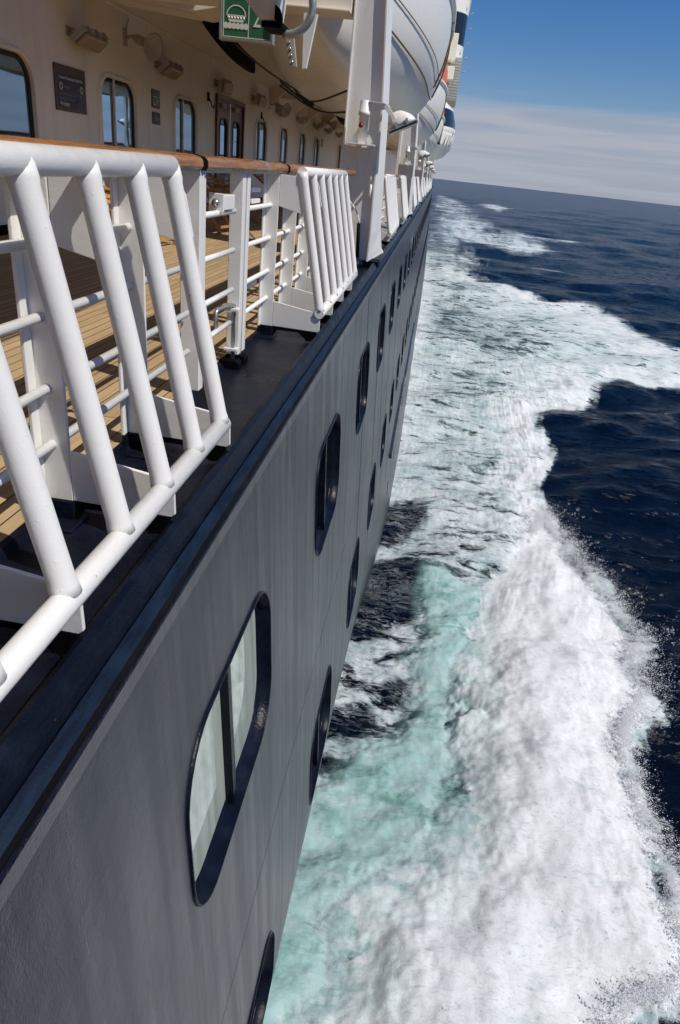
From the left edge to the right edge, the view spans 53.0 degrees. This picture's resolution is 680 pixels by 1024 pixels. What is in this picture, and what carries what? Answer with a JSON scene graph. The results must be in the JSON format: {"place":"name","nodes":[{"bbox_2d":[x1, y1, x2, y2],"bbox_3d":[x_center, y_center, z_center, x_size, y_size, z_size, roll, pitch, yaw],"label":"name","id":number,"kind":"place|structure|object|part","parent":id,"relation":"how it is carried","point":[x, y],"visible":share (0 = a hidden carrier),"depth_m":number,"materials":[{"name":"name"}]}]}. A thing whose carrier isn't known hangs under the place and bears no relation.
{"place":"outdoors","nodes":[
{"label":"outdoors","id":0,"kind":"place"},
{"bbox_2d":[0,194,383,541],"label":"deck floor","id":1,"kind":"structure","parent":0,"point":[93,320],"depth_m":4.40,"materials":[{"name":"brown wood"}]},
{"bbox_2d":[103,184,174,244],"bbox_3d":[-2.523,-3.514,7.711,1.494,0.860,0.648,11,27,9],"label":"deck chair","id":2,"kind":"object","parent":1,"relation":"on","point":[107,191],"visible":0.04,"depth_m":7.71,"materials":[{"name":"brown wood"}]},
{"bbox_2d":[0,135,355,533],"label":"deck railing","id":3,"kind":"object","parent":1,"relation":"on","point":[44,401],"visible":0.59,"depth_m":2.53,"materials":[{"name":"white metal"}]},
{"bbox_2d":[0,0,396,235],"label":"deckhouse","id":4,"kind":"object","parent":1,"relation":"on","point":[121,80],"visible":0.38,"depth_m":9.71,"materials":[{"name":"paint"}]},
{"bbox_2d":[0,41,40,177],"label":"window","id":5,"kind":"structure","parent":4,"relation":"in","point":[19,109],"depth_m":7.19,"materials":[{"name":"glass"}]},
{"bbox_2d":[52,62,86,114],"bbox_3d":[-3.210,-5.036,8.140,0.022,0.467,0.760,8,27,4],"label":"deck sign","id":6,"kind":"object","parent":4,"relation":"attached to","point":[70,89],"visible":1,"depth_m":8.10,"materials":[{"name":"black metal"}]},
{"bbox_2d":[65,24,108,53],"bbox_3d":[-2.987,-5.625,8.123,0.295,0.216,0.600,8,27,4],"label":"bulkhead lamp","id":7,"kind":"object","parent":4,"relation":"attached to","point":[88,38],"visible":1,"depth_m":7.96,"materials":[{"name":"beige plastic"}]},
{"bbox_2d":[98,72,138,147],"bbox_3d":[-3.092,-5.358,9.498,0.110,1.230,1.260,8,27,4],"label":"window","id":8,"kind":"structure","parent":4,"relation":"in","point":[117,96],"depth_m":9.42,"materials":[{"name":"glass"}]},
{"bbox_2d":[123,18,163,60],"bbox_3d":[-2.695,-6.348,9.153,0.578,0.479,0.316,14,28,15],"label":"loudspeaker horn","id":9,"kind":"object","parent":4,"relation":"attached to","point":[151,44],"visible":1,"depth_m":9.20,"materials":[{"name":"beige plastic"}]},
{"bbox_2d":[151,89,159,108],"bbox_3d":[-2.841,-6.370,10.527,0.016,0.245,0.330,8,27,4],"label":"safety sign","id":10,"kind":"object","parent":4,"relation":"attached to","point":[155,98],"visible":1,"depth_m":10.50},
{"bbox_2d":[152,111,159,124],"bbox_3d":[-2.866,-6.144,10.652,0.017,0.165,0.310,8,27,4],"label":"notice plate","id":11,"kind":"object","parent":4,"relation":"attached to","point":[156,118],"visible":1,"depth_m":10.62,"materials":[{"name":"grey metal"}]},
{"bbox_2d":[154,59,183,79],"bbox_3d":[-2.629,-6.840,10.564,0.295,0.216,0.600,8,27,4],"label":"bulkhead lamp","id":12,"kind":"object","parent":4,"relation":"attached to","point":[171,69],"visible":0.98,"depth_m":10.37,"materials":[{"name":"beige plastic"}]},
{"bbox_2d":[173,94,197,153],"bbox_3d":[-2.731,-6.582,11.968,0.110,1.230,1.260,8,27,4],"label":"window","id":13,"kind":"structure","parent":4,"relation":"in","point":[185,112],"depth_m":11.92,"materials":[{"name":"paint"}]},
{"bbox_2d":[207,92,214,107],"bbox_3d":[-2.415,-7.720,12.797,0.139,0.249,0.060,8,27,4],"label":"wall hook","id":14,"kind":"object","parent":4,"relation":"attached to","point":[208,96],"depth_m":12.78,"materials":[{"name":"black paint"}]},
{"bbox_2d":[214,77,232,94],"bbox_3d":[-2.254,-8.264,13.237,0.237,0.248,0.600,8,27,4],"label":"bulkhead lamp","id":15,"kind":"object","parent":4,"relation":"attached to","point":[225,85],"visible":1,"depth_m":13.04,"materials":[{"name":"beige plastic"}]},
{"bbox_2d":[217,99,230,191],"bbox_3d":[-2.407,-7.392,14.146,0.102,1.940,0.970,8,27,4],"label":"door","id":16,"kind":"structure","parent":4,"relation":"in","point":[224,107],"depth_m":14.09,"materials":[{"name":"brown wood"}]},
{"bbox_2d":[229,104,242,191],"bbox_3d":[-2.286,-7.819,15.019,0.090,1.940,0.970,8,27,4],"label":"door","id":17,"kind":"structure","parent":4,"relation":"in","point":[236,113],"depth_m":14.83,"materials":[{"name":"brown wood"}]},
{"bbox_2d":[103,0,396,155],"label":"deckhouse ceiling","id":18,"kind":"structure","parent":4,"relation":"attached to","point":[181,22],"depth_m":11.13,"materials":[{"name":"paint"}]},
{"bbox_2d":[201,21,254,72],"bbox_3d":[-1.788,-7.479,10.691,0.110,0.616,3.500,8,27,4],"label":"curved fender","id":19,"kind":"object","parent":18,"relation":"hanging from","point":[235,54],"visible":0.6,"depth_m":10.97,"materials":[{"name":"black paint"}]},
{"bbox_2d":[286,13,317,69],"bbox_3d":[-0.391,-4.720,6.839,0.316,0.469,0.108,-2,28,-17],"label":"bolted hanger","id":20,"kind":"object","parent":18,"relation":"hanging from","point":[308,35],"visible":0.92,"depth_m":6.84,"materials":[{"name":"white paint"}]},
{"bbox_2d":[294,90,313,106],"bbox_3d":[-0.974,-10.222,16.304,0.110,0.617,3.900,8,27,4],"label":"curved fender","id":21,"kind":"object","parent":18,"relation":"hanging from","point":[308,103],"visible":0.12,"depth_m":17.20,"materials":[{"name":"black paint"}]},
{"bbox_2d":[336,116,344,124],"bbox_3d":[-0.036,-13.378,22.763,0.110,0.616,3.400,8,27,4],"label":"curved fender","id":22,"kind":"object","parent":18,"relation":"hanging from","point":[341,120],"visible":0.25,"depth_m":23.41,"materials":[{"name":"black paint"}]},
{"bbox_2d":[251,93,266,107],"bbox_3d":[-1.877,-9.544,15.812,0.237,0.248,0.600,8,27,4],"label":"bulkhead lamp","id":23,"kind":"object","parent":4,"relation":"attached to","point":[259,99],"visible":1,"depth_m":15.60,"materials":[{"name":"beige plastic"}]},
{"bbox_2d":[253,118,267,174],"bbox_3d":[-2.001,-9.062,16.964,0.110,1.230,1.310,8,27,4],"label":"window","id":24,"kind":"structure","parent":4,"relation":"in","point":[261,129],"depth_m":16.97,"materials":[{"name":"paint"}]},
{"bbox_2d":[270,102,290,116],"bbox_3d":[-1.543,-10.231,17.185,0.579,0.478,0.316,15,28,17],"label":"loudspeaker horn","id":25,"kind":"object","parent":4,"relation":"attached to","point":[285,109],"visible":1,"depth_m":17.22,"materials":[{"name":"beige plastic"}]},
{"bbox_2d":[275,108,285,117],"bbox_3d":[-1.520,-10.617,18.154,0.293,0.220,0.600,8,27,4],"label":"bulkhead lamp","id":26,"kind":"object","parent":4,"relation":"attached to","point":[278,112],"visible":0.48,"depth_m":17.93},
{"bbox_2d":[277,125,288,162],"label":"window","id":27,"kind":"structure","parent":4,"relation":"in","point":[283,141],"depth_m":19.41,"materials":[{"name":"paint"}]},
{"bbox_2d":[297,131,305,164],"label":"window","id":28,"kind":"structure","parent":4,"relation":"in","point":[301,152],"depth_m":22.02,"materials":[{"name":"paint"}]},
{"bbox_2d":[296,116,307,124],"bbox_3d":[-1.143,-11.897,20.729,0.293,0.220,0.600,8,27,4],"label":"bulkhead lamp","id":29,"kind":"object","parent":4,"relation":"attached to","point":[302,120],"visible":1,"depth_m":20.51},
{"bbox_2d":[312,136,319,165],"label":"window","id":30,"kind":"structure","parent":4,"relation":"in","point":[315,160],"depth_m":24.61,"materials":[{"name":"paint"}]},
{"bbox_2d":[313,123,323,129],"bbox_3d":[-0.740,-13.264,23.482,0.293,0.220,0.600,8,27,4],"label":"bulkhead lamp","id":31,"kind":"object","parent":4,"relation":"attached to","point":[318,126],"visible":1,"depth_m":23.26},
{"bbox_2d":[324,127,333,134],"bbox_3d":[-0.403,-14.405,25.794,0.293,0.220,0.600,8,27,4],"label":"bulkhead lamp","id":32,"kind":"object","parent":4,"relation":"attached to","point":[329,131],"visible":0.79,"depth_m":25.57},
{"bbox_2d":[322,118,336,129],"bbox_3d":[-0.420,-14.092,24.681,0.578,0.479,0.316,14,28,15],"label":"loudspeaker horn","id":33,"kind":"object","parent":4,"relation":"attached to","point":[333,125],"visible":0.97,"depth_m":24.72,"materials":[{"name":"beige plastic"}]},
{"bbox_2d":[336,144,341,168],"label":"window","id":34,"kind":"structure","parent":4,"relation":"in","point":[339,150],"depth_m":30.19,"materials":[{"name":"paint"}]},
{"bbox_2d":[335,132,343,137],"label":"bulkhead lamp","id":35,"kind":"object","parent":4,"relation":"attached to","point":[340,135],"visible":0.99,"depth_m":28.23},
{"bbox_2d":[206,188,228,234],"bbox_3d":[-2.190,-4.464,9.668,1.494,0.860,0.648,11,27,9],"label":"deck chair","id":36,"kind":"object","parent":1,"relation":"on","point":[216,226],"visible":0.04,"depth_m":9.79,"materials":[{"name":"brown wood"}]},
{"bbox_2d":[206,173,262,222],"bbox_3d":[-1.940,-5.654,12.080,1.494,0.860,0.648,11,27,9],"label":"deck chair","id":37,"kind":"object","parent":1,"relation":"on","point":[216,183],"visible":0.21,"depth_m":11.96,"materials":[{"name":"brown wood"}]},
{"bbox_2d":[253,174,279,206],"bbox_3d":[-1.410,-7.439,15.733,1.494,0.860,0.648,11,27,9],"label":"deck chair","id":38,"kind":"object","parent":1,"relation":"on","point":[260,177],"visible":0.08,"depth_m":15.52,"materials":[{"name":"brown wood"}]},
{"bbox_2d":[151,0,392,267],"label":"davit post","id":39,"kind":"object","parent":1,"relation":"on","point":[369,68],"visible":0.77,"depth_m":7.50,"materials":[{"name":"white metal"}]},
{"bbox_2d":[279,85,345,113],"bbox_3d":[-0.140,-5.356,8.905,0.627,0.322,1.747,-13,32,-33],"label":"cable","id":40,"kind":"object","parent":39,"relation":"hanging from","point":[304,103],"visible":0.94,"depth_m":9.38,"materials":[{"name":"black rubber"}]},
{"bbox_2d":[280,80,346,102],"bbox_3d":[-0.208,-5.382,8.707,0.439,0.212,1.896,-10,31,-29],"label":"cable","id":41,"kind":"object","parent":39,"relation":"hanging from","point":[298,96],"visible":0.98,"depth_m":9.22,"materials":[{"name":"black rubber"}]},
{"bbox_2d":[347,166,362,267],"bbox_3d":[0.175,-3.438,7.981,0.319,1.058,0.316,8,27,4],"label":"pipe riser","id":42,"kind":"object","parent":39,"relation":"attached to","point":[359,263],"visible":0.35,"depth_m":8.07,"materials":[{"name":"paint"}]},
{"bbox_2d":[267,0,456,118],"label":"lifeboat","id":43,"kind":"object","parent":39,"relation":"hanging from","point":[423,31],"visible":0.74,"depth_m":9.41,"materials":[{"name":"paint"}]},
{"bbox_2d":[233,42,301,93],"bbox_3d":[-0.500,-6.852,11.037,0.065,0.231,6.544,11,27,10],"label":"cable","id":44,"kind":"object","parent":43,"relation":"attached to","point":[252,59],"visible":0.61,"depth_m":9.01,"materials":[{"name":"black rubber"}]},
{"bbox_2d":[367,184,371,198],"bbox_3d":[0.343,-3.670,7.821,0.040,0.156,0.111,7,27,1],"label":"cleat hook","id":45,"kind":"object","parent":39,"relation":"attached to","point":[370,190],"visible":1,"depth_m":7.78,"materials":[{"name":"white paint"}]},
{"bbox_2d":[368,170,372,182],"bbox_3d":[0.349,-3.814,7.750,0.040,0.136,0.111,7,27,1],"label":"cleat hook","id":46,"kind":"object","parent":39,"relation":"attached to","point":[370,176],"visible":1,"depth_m":7.71,"materials":[{"name":"white paint"}]},
{"bbox_2d":[347,100,417,180],"bbox_3d":[0.455,-4.064,7.536,0.738,0.791,0.296,8,27,4],"label":"floodlight","id":47,"kind":"object","parent":39,"relation":"attached to","point":[399,121],"visible":1,"depth_m":7.39,"materials":[{"name":"white paint"}]},
{"bbox_2d":[280,90,418,217],"bbox_3d":[0.367,-10.492,18.339,3.825,4.340,1.388,8,27,4],"label":"davit post","id":48,"kind":"object","parent":1,"relation":"on","point":[410,136],"visible":0.3,"depth_m":18.04,"materials":[{"name":"metal"}]},
{"bbox_2d":[400,146,429,175],"bbox_3d":[1.967,-9.158,17.959,0.738,0.791,0.296,8,27,4],"label":"floodlight","id":49,"kind":"object","parent":48,"relation":"attached to","point":[406,162],"visible":0.98,"depth_m":17.80,"materials":[{"name":"white paint"}]},
{"bbox_2d":[386,64,447,146],"bbox_3d":[1.929,-13.590,22.242,3.130,2.873,11.028,8,27,4],"label":"lifeboat","id":50,"kind":"object","parent":48,"relation":"hanging from","point":[431,112],"visible":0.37,"depth_m":20.59,"materials":[{"name":"paint"}]},
{"bbox_2d":[340,125,425,203],"bbox_3d":[1.879,-15.586,28.763,3.825,4.340,1.388,8,27,4],"label":"davit post","id":51,"kind":"object","parent":1,"relation":"on","point":[422,146],"visible":0.26,"depth_m":28.50,"materials":[{"name":"metal"}]},
{"bbox_2d":[386,109,444,152],"bbox_3d":[3.441,-18.683,32.666,3.130,2.873,11.028,8,27,4],"label":"lifeboat","id":52,"kind":"object","parent":51,"relation":"hanging from","point":[432,141],"visible":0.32,"depth_m":31.28,"materials":[{"name":"paint"}]},
{"bbox_2d":[415,159,432,176],"bbox_3d":[3.479,-14.252,28.383,0.738,0.791,0.296,8,27,4],"label":"floodlight","id":53,"kind":"object","parent":51,"relation":"attached to","point":[418,167],"visible":0.85,"depth_m":28.26,"materials":[{"name":"white paint"}]},
{"bbox_2d":[381,173,399,223],"bbox_3d":[0.861,-6.014,13.267,0.140,1.024,11.200,8,27,4],"label":"deck railing","id":54,"kind":"object","parent":1,"relation":"on","point":[383,218],"visible":0.03,"depth_m":13.60,"materials":[{"name":"white metal"}]},
{"bbox_2d":[395,131,402,173],"bbox_3d":[1.314,-8.772,16.793,0.820,2.780,0.500,8,27,4],"label":"portal frame","id":55,"kind":"object","parent":1,"relation":"on","point":[398,152],"visible":0.06,"depth_m":16.66,"materials":[{"name":"white paint"}]},
{"bbox_2d":[386,147,430,191],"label":"davit post","id":56,"kind":"object","parent":1,"relation":"on","point":[389,149],"visible":0.15,"depth_m":49.35,"materials":[{"name":"metal"}]},
{"bbox_2d":[429,102,454,160],"bbox_3d":[5.590,-24.541,43.599,3.570,3.700,11.500,8,27,4],"label":"tender boat","id":57,"kind":"object","parent":56,"relation":"on","point":[441,149],"visible":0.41,"depth_m":39.83,"materials":[{"name":"white paint"}]},
{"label":"side window","id":58,"kind":"part","parent":57,"relation":"part of","materials":[{"name":"blue glass"}]},
{"bbox_2d":[391,152,432,190],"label":"davit post","id":59,"kind":"object","parent":1,"relation":"on","point":[394,153],"visible":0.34,"depth_m":59.71,"materials":[{"name":"metal"}]},
{"bbox_2d":[424,156,428,195],"bbox_3d":[3.391,-20.680,39.187,3.825,4.340,1.388,8,27,4],"label":"davit post","id":60,"kind":"object","parent":1,"relation":"on","point":[426,168],"visible":0.16,"depth_m":39.01,"materials":[{"name":"metal"}]},
{"bbox_2d":[423,164,434,176],"bbox_3d":[4.991,-19.346,38.807,0.738,0.791,0.296,8,27,4],"label":"floodlight","id":61,"kind":"object","parent":60,"relation":"attached to","point":[431,167],"visible":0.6,"depth_m":38.65,"materials":[{"name":"white paint"}]},
{"bbox_2d":[219,0,274,45],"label":"lifeboat sign","id":62,"kind":"object","parent":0,"point":[239,21],"visible":0.88,"depth_m":5.98,"materials":[{"name":"green plastic"}]},
{"bbox_2d":[246,0,316,38],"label":"pulley arm","id":63,"kind":"object","parent":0,"point":[270,14],"visible":1,"depth_m":5.42},
{"bbox_2d":[222,178,679,1023],"bbox_3d":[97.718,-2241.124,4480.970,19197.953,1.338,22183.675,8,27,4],"label":"sea","id":64,"kind":"structure","parent":0,"point":[544,372],"depth_m":14.96,"materials":[{"name":"liquid"}]},
{"bbox_2d":[0,186,433,1023],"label":"ship hull","id":65,"kind":"object","parent":64,"relation":"on","point":[152,772],"visible":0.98,"depth_m":2.45,"materials":[{"name":"paint"}]},
{"bbox_2d":[0,185,433,736],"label":"waterway","id":66,"kind":"object","parent":65,"relation":"on","point":[249,386],"visible":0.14,"depth_m":2.25,"materials":[{"name":"blue paint"}]},
{"bbox_2d":[0,140,230,702],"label":"tube guard","id":67,"kind":"object","parent":66,"relation":"on","point":[40,614],"visible":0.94,"depth_m":1.60,"materials":[{"name":"white paint"}]},
{"bbox_2d":[272,167,357,341],"bbox_3d":[-0.104,-2.023,5.154,0.334,1.015,2.064,8,27,4],"label":"tube guard","id":68,"kind":"object","parent":66,"relation":"on","point":[319,198],"visible":0.99,"depth_m":4.62,"materials":[{"name":"white paint"}]},
{"bbox_2d":[381,174,398,245],"bbox_3d":[0.815,-5.117,11.485,0.334,1.015,2.397,8,27,4],"label":"tube guard","id":69,"kind":"object","parent":66,"relation":"on","point":[389,229],"visible":0.82,"depth_m":10.93,"materials":[{"name":"white paint"}]},
{"bbox_2d":[396,175,408,226],"bbox_3d":[1.413,-7.134,15.613,0.334,1.015,2.064,8,27,4],"label":"tube guard","id":70,"kind":"object","parent":66,"relation":"on","point":[401,182],"visible":0.78,"depth_m":14.90,"materials":[{"name":"white paint"}]},
{"bbox_2d":[412,176,416,211],"bbox_3d":[2.327,-10.211,21.909,0.334,1.015,2.397,8,27,4],"label":"tube guard","id":71,"kind":"object","parent":66,"relation":"on","point":[414,197],"visible":0.52,"depth_m":21.57,"materials":[{"name":"white paint"}]},
{"bbox_2d":[412,177,419,206],"bbox_3d":[2.926,-12.228,26.037,0.334,1.015,2.064,8,27,4],"label":"tube guard","id":72,"kind":"object","parent":66,"relation":"on","point":[418,189],"visible":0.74,"depth_m":25.28,"materials":[{"name":"white paint"}]},
{"bbox_2d":[421,183,423,199],"bbox_3d":[3.839,-15.305,32.333,0.334,1.015,2.397,8,27,4],"label":"tube guard","id":73,"kind":"object","parent":66,"relation":"on","point":[422,194],"visible":0.38,"depth_m":31.79,"materials":[{"name":"white paint"}]},
{"bbox_2d":[421,177,425,197],"bbox_3d":[4.438,-17.322,36.461,0.334,1.015,2.064,8,27,4],"label":"tube guard","id":74,"kind":"object","parent":66,"relation":"on","point":[424,186],"visible":0.64,"depth_m":35.67,"materials":[{"name":"white paint"}]},
{"bbox_2d":[186,591,271,906],"bbox_3d":[-0.437,0.874,2.732,0.124,0.818,1.173,8,27,4],"label":"window","id":75,"kind":"structure","parent":65,"relation":"in","point":[231,732],"depth_m":2.77,"materials":[{"name":"white glass"}]},
{"bbox_2d":[248,930,274,1023],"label":"window","id":76,"kind":"structure","parent":65,"relation":"in","point":[260,999],"depth_m":4.35,"materials":[{"name":"blue paint"}]},
{"bbox_2d":[309,665,331,804],"bbox_3d":[-0.196,1.945,6.061,0.120,0.828,1.173,8,27,4],"label":"window","id":77,"kind":"structure","parent":65,"relation":"in","point":[322,722],"depth_m":6.37,"materials":[{"name":"blue paint"}]},
{"bbox_2d":[315,412,340,556],"bbox_3d":[-0.110,-0.228,4.986,0.124,0.818,1.173,8,27,4],"label":"window","id":78,"kind":"structure","parent":65,"relation":"in","point":[329,460],"depth_m":5.27,"materials":[{"name":"black glass"}]},
{"bbox_2d":[347,537,359,628],"bbox_3d":[0.133,0.843,8.314,0.125,0.828,1.173,8,27,4],"label":"window","id":79,"kind":"structure","parent":65,"relation":"in","point":[354,567],"depth_m":8.73,"materials":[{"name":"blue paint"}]},
{"bbox_2d":[356,341,369,434],"bbox_3d":[0.217,-1.329,7.240,0.124,0.818,1.173,8,27,4],"label":"window","id":80,"kind":"structure","parent":65,"relation":"in","point":[363,377],"depth_m":7.66,"materials":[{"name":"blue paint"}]},
{"bbox_2d":[367,462,375,530],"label":"window","id":81,"kind":"structure","parent":65,"relation":"in","point":[372,484],"depth_m":11.05,"materials":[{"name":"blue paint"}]},
{"bbox_2d":[377,303,385,372],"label":"window","id":82,"kind":"structure","parent":65,"relation":"in","point":[382,315],"depth_m":9.97,"materials":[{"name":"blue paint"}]},
{"bbox_2d":[380,413,386,467],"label":"window","id":83,"kind":"structure","parent":65,"relation":"in","point":[384,425],"depth_m":13.30,"materials":[{"name":"black glass"}]},
{"bbox_2d":[389,380,393,423],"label":"window","id":84,"kind":"structure","parent":65,"relation":"in","point":[392,390],"depth_m":15.56,"materials":[{"name":"black glass"}]},
{"bbox_2d":[389,280,395,334],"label":"window","id":85,"kind":"structure","parent":65,"relation":"in","point":[393,288],"depth_m":12.23,"materials":[{"name":"black glass"}]},
{"bbox_2d":[396,353,399,389],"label":"window","id":86,"kind":"structure","parent":65,"relation":"in","point":[399,353],"depth_m":17.80,"materials":[{"name":"black glass"}]},
{"bbox_2d":[397,264,402,309],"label":"window","id":87,"kind":"structure","parent":65,"relation":"in","point":[400,273],"depth_m":14.49,"materials":[{"name":"black glass"}]},
{"bbox_2d":[401,333,404,364],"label":"window","id":88,"kind":"structure","parent":65,"relation":"in","point":[404,333],"depth_m":20.07,"materials":[{"name":"black glass"}]},
{"bbox_2d":[403,253,406,290],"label":"window","id":89,"kind":"structure","parent":65,"relation":"in","point":[405,267],"depth_m":16.73,"materials":[{"name":"black glass"}]},
{"bbox_2d":[405,318,407,344],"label":"window","id":90,"kind":"structure","parent":65,"relation":"in","point":[407,318],"depth_m":22.30,"materials":[{"name":"black glass"}]},
{"bbox_2d":[407,249,410,276],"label":"window","id":91,"kind":"structure","parent":65,"relation":"in","point":[410,249],"depth_m":19.00,"materials":[{"name":"black glass"}]},
{"bbox_2d":[411,237,413,265],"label":"window","id":92,"kind":"structure","parent":65,"relation":"in","point":[413,237],"depth_m":21.21,"materials":[{"name":"black glass"}]},
{"bbox_2d":[447,491,679,1023],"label":"spray","id":93,"kind":"object","parent":64,"relation":"on","point":[625,737],"visible":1,"depth_m":13.03,"materials":[{"name":"white liquid"}]},
{"bbox_2d":[229,0,679,205],"label":"sky","id":94,"kind":"structure","parent":0,"point":[578,97],"materials":[{"name":"blue"}]},
{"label":"upper decks","id":95,"kind":"object","parent":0,"visible":0},
{"bbox_2d":[446,0,473,107],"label":"side tower","id":96,"kind":"structure","parent":95,"relation":"attached to","point":[454,62],"depth_m":49.89,"materials":[{"name":"paint"}]}
]}

